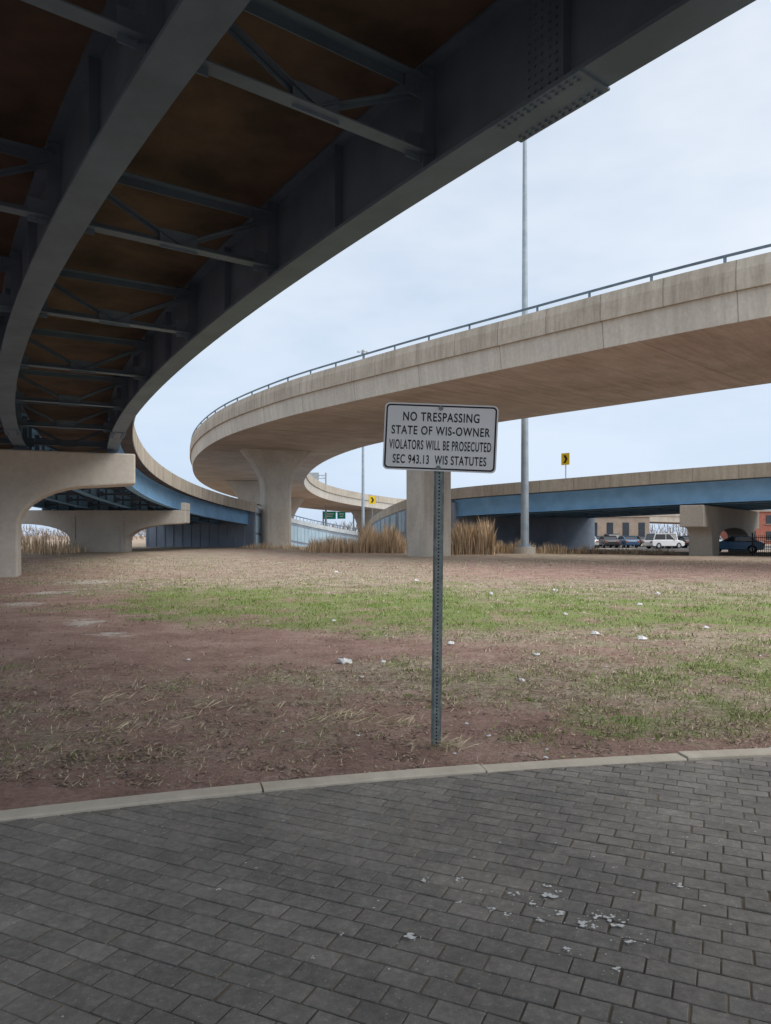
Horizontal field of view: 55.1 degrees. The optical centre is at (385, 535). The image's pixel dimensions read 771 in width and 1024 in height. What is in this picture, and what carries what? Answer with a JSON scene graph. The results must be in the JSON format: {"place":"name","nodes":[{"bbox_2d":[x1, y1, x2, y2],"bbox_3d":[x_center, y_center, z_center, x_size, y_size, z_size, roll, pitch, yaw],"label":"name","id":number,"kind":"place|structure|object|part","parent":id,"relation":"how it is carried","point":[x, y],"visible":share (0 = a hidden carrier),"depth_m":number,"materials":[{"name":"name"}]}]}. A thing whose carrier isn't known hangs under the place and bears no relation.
{"place":"outdoors","nodes":[
{"label":"outdoors","id":0,"kind":"place"},
{"bbox_2d":[0,757,770,1023],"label":"paver plaza","id":1,"kind":"structure","parent":0,"point":[116,916],"depth_m":2.99,"materials":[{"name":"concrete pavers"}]},
{"bbox_2d":[62,801,755,1022],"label":"bird droppings","id":2,"kind":"object","parent":1,"relation":"on","point":[411,934],"visible":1,"depth_m":2.87,"materials":[{"name":"white"}]},
{"bbox_2d":[0,536,770,810],"bbox_3d":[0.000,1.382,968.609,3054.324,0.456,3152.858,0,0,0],"label":"ground","id":3,"kind":"structure","parent":0,"point":[33,793],"depth_m":8.88,"materials":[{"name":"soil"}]},
{"bbox_2d":[146,505,357,546],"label":"retaining wall","id":4,"kind":"structure","parent":3,"relation":"on","point":[223,534],"depth_m":76.97,"materials":[{"name":"grey concrete"}]},
{"bbox_2d":[257,504,356,528],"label":"wall rail","id":5,"kind":"object","parent":4,"relation":"attached to","point":[317,521],"depth_m":91.21,"materials":[{"name":"metal"}]},
{"bbox_2d":[255,507,363,535],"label":"wall coping","id":6,"kind":"object","parent":4,"relation":"on","point":[300,522],"depth_m":91.11,"materials":[{"name":"paint"}]},
{"bbox_2d":[322,511,353,530],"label":"highway sign gantry","id":7,"kind":"object","parent":3,"relation":"on","point":[332,515],"visible":0.84,"depth_m":145.75,"materials":[{"name":"metal"}]},
{"bbox_2d":[21,517,680,554],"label":"dry reeds","id":8,"kind":"object","parent":3,"relation":"on","point":[479,539],"visible":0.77,"depth_m":61.26,"materials":[{"name":"brown plant"}]},
{"bbox_2d":[21,520,688,539],"bbox_3d":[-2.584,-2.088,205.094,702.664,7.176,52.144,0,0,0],"label":"distant tree line","id":9,"kind":"object","parent":3,"relation":"on","point":[144,531],"visible":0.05,"depth_m":200.81,"materials":[{"name":"grey plant"}]},
{"bbox_2d":[357,349,368,529],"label":"mast light pole","id":10,"kind":"object","parent":3,"relation":"on","point":[363,497],"visible":0.38,"depth_m":129.78,"materials":[{"name":"metal"}]},
{"bbox_2d":[0,0,755,576],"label":"steel girder overpass","id":11,"kind":"object","parent":3,"relation":"on","point":[182,182],"visible":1,"depth_m":9.67,"materials":[{"name":"paint"}]},
{"bbox_2d":[0,654,758,788],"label":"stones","id":12,"kind":"object","parent":3,"relation":"on","point":[290,730],"visible":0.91,"depth_m":5.42,"materials":[{"name":"grey stone"}]},
{"bbox_2d":[0,748,770,821],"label":"concrete kerb","id":13,"kind":"structure","parent":3,"relation":"on","point":[35,812],"depth_m":4.48,"materials":[{"name":"grey concrete"}]},
{"bbox_2d":[383,402,498,746],"bbox_3d":[0.386,0.355,5.216,0.812,2.589,0.082,0,0,1],"label":"no trespassing sign","id":14,"kind":"object","parent":3,"relation":"on","point":[438,439],"visible":1,"depth_m":5.20,"materials":[{"name":"metal"}]},
{"bbox_2d":[186,544,770,757],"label":"litter","id":15,"kind":"object","parent":3,"relation":"on","point":[343,660],"visible":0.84,"depth_m":9.30,"materials":[{"name":"paper"}]},
{"bbox_2d":[190,244,770,556],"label":"concrete flyover bridge","id":16,"kind":"structure","parent":3,"relation":"on","point":[697,331],"depth_m":44.62,"materials":[{"name":"concrete"}]},
{"bbox_2d":[310,473,326,525],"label":"highway sign gantry","id":17,"kind":"object","parent":16,"relation":"attached to","point":[315,475],"visible":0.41,"depth_m":139.82,"materials":[{"name":"metal"}]},
{"bbox_2d":[370,499,594,549],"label":"retaining wall","id":18,"kind":"structure","parent":3,"relation":"on","point":[571,533],"depth_m":76.27,"materials":[{"name":"grey concrete"}]},
{"bbox_2d":[369,496,375,503],"bbox_3d":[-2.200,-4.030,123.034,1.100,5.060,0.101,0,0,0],"label":"chevron sign","id":19,"kind":"object","parent":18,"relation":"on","point":[372,499],"visible":0.9,"depth_m":122.99,"materials":[{"name":"metal"}]},
{"bbox_2d":[368,500,405,527],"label":"wall coping","id":20,"kind":"object","parent":18,"relation":"on","point":[396,507],"depth_m":89.18,"materials":[{"name":"concrete"}]},
{"bbox_2d":[514,140,535,553],"bbox_3d":[11.400,-17.625,60.500,1.753,39.050,1.753,0,0,37],"label":"mast light pole","id":21,"kind":"object","parent":3,"relation":"on","point":[525,547],"visible":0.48,"depth_m":60.29,"materials":[{"name":"metal"}]},
{"bbox_2d":[451,462,770,555],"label":"blue girder bridge","id":22,"kind":"structure","parent":3,"relation":"on","point":[709,505],"depth_m":57.60,"materials":[{"name":"metal"}]},
{"bbox_2d":[561,453,569,477],"bbox_3d":[14.732,-5.615,60.427,0.115,2.230,0.800,0,0,-40],"label":"chevron sign","id":23,"kind":"object","parent":22,"relation":"attached to","point":[565,459],"visible":1,"depth_m":60.39,"materials":[{"name":"metal"}]},
{"bbox_2d":[588,546,769,549],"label":"parking lot","id":24,"kind":"structure","parent":3,"relation":"on","point":[664,548],"depth_m":84.69,"materials":[{"name":"grey asphalt"}]},
{"bbox_2d":[597,536,619,547],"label":"parked car","id":25,"kind":"object","parent":24,"relation":"on","point":[609,541],"visible":0.81,"depth_m":88.31,"materials":[{"name":"paint"}]},
{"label":"windows","id":26,"kind":"part","parent":25,"relation":"part of","materials":[{"name":"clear glass"}]},
{"bbox_2d":[604,534,619,545],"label":"parked car","id":27,"kind":"object","parent":24,"relation":"on","point":[617,535],"visible":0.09,"depth_m":100.23,"materials":[{"name":"paint"}]},
{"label":"windows","id":28,"kind":"part","parent":27,"relation":"part of","materials":[{"name":"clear glass"}]},
{"bbox_2d":[614,536,639,547],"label":"parked car","id":29,"kind":"object","parent":24,"relation":"on","point":[627,541],"visible":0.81,"depth_m":89.35,"materials":[{"name":"paint"}]},
{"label":"windows","id":30,"kind":"part","parent":29,"relation":"part of","materials":[{"name":"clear glass"}]},
{"bbox_2d":[631,536,644,546],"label":"parked car","id":31,"kind":"object","parent":24,"relation":"on","point":[640,538],"visible":0.16,"depth_m":99.62,"materials":[{"name":"paint"}]},
{"bbox_2d":[642,533,684,548],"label":"parked car","id":32,"kind":"object","parent":24,"relation":"on","point":[658,540],"visible":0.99,"depth_m":83.19,"materials":[{"name":"paint"}]},
{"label":"windows","id":33,"kind":"part","parent":32,"relation":"part of","materials":[{"name":"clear glass"}]},
{"bbox_2d":[652,533,677,547],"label":"parked car","id":34,"kind":"object","parent":24,"relation":"on","point":[674,535],"visible":0.11,"depth_m":87.20,"materials":[{"name":"paint"}]},
{"bbox_2d":[672,536,688,547],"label":"parked car","id":35,"kind":"object","parent":24,"relation":"on","point":[685,539],"visible":0.32,"depth_m":87.54,"materials":[{"name":"paint"}]},
{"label":"windows","id":36,"kind":"part","parent":35,"relation":"part of","materials":[{"name":"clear glass"}]},
{"bbox_2d":[719,536,763,552],"bbox_3d":[30.013,0.755,63.492,4.550,1.461,2.060,0,0,30],"label":"parked car","id":37,"kind":"object","parent":3,"relation":"on","point":[737,543],"visible":0.48,"depth_m":62.61,"materials":[{"name":"paint"}]},
{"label":"windows","id":38,"kind":"part","parent":37,"relation":"part of","materials":[{"name":"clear glass"}]},
{"bbox_2d":[752,533,770,555],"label":"iron fence","id":39,"kind":"object","parent":3,"relation":"on","point":[760,537],"visible":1,"depth_m":55.47,"materials":[{"name":"black metal"}]},
{"bbox_2d":[21,0,770,535],"label":"sky","id":40,"kind":"structure","parent":0,"point":[669,167],"materials":[{"name":"white"}]},
{"bbox_2d":[595,517,649,535],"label":"walls","id":41,"kind":"structure","parent":0,"point":[618,522],"depth_m":140.00,"materials":[{"name":"beige brick"}]},
{"bbox_2d":[595,523,644,535],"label":"windows","id":42,"kind":"structure","parent":41,"relation":"attached to","point":[641,529],"depth_m":139.93,"materials":[{"name":"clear glass"}]},
{"bbox_2d":[623,515,650,516],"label":"cornice","id":43,"kind":"structure","parent":41,"relation":"attached to","point":[638,516],"depth_m":139.80,"materials":[{"name":"grey concrete"}]},
{"bbox_2d":[720,512,770,543],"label":"brick building","id":44,"kind":"structure","parent":0,"point":[762,529],"depth_m":128.00,"materials":[{"name":"red brick"}]},
{"bbox_2d":[750,510,770,511],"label":"cornice","id":45,"kind":"structure","parent":44,"relation":"attached to","point":[761,510],"depth_m":127.80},
{"bbox_2d":[754,515,770,540],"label":"windows","id":46,"kind":"structure","parent":44,"relation":"attached to","point":[768,519],"depth_m":127.93,"materials":[{"name":"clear glass"}]}
]}

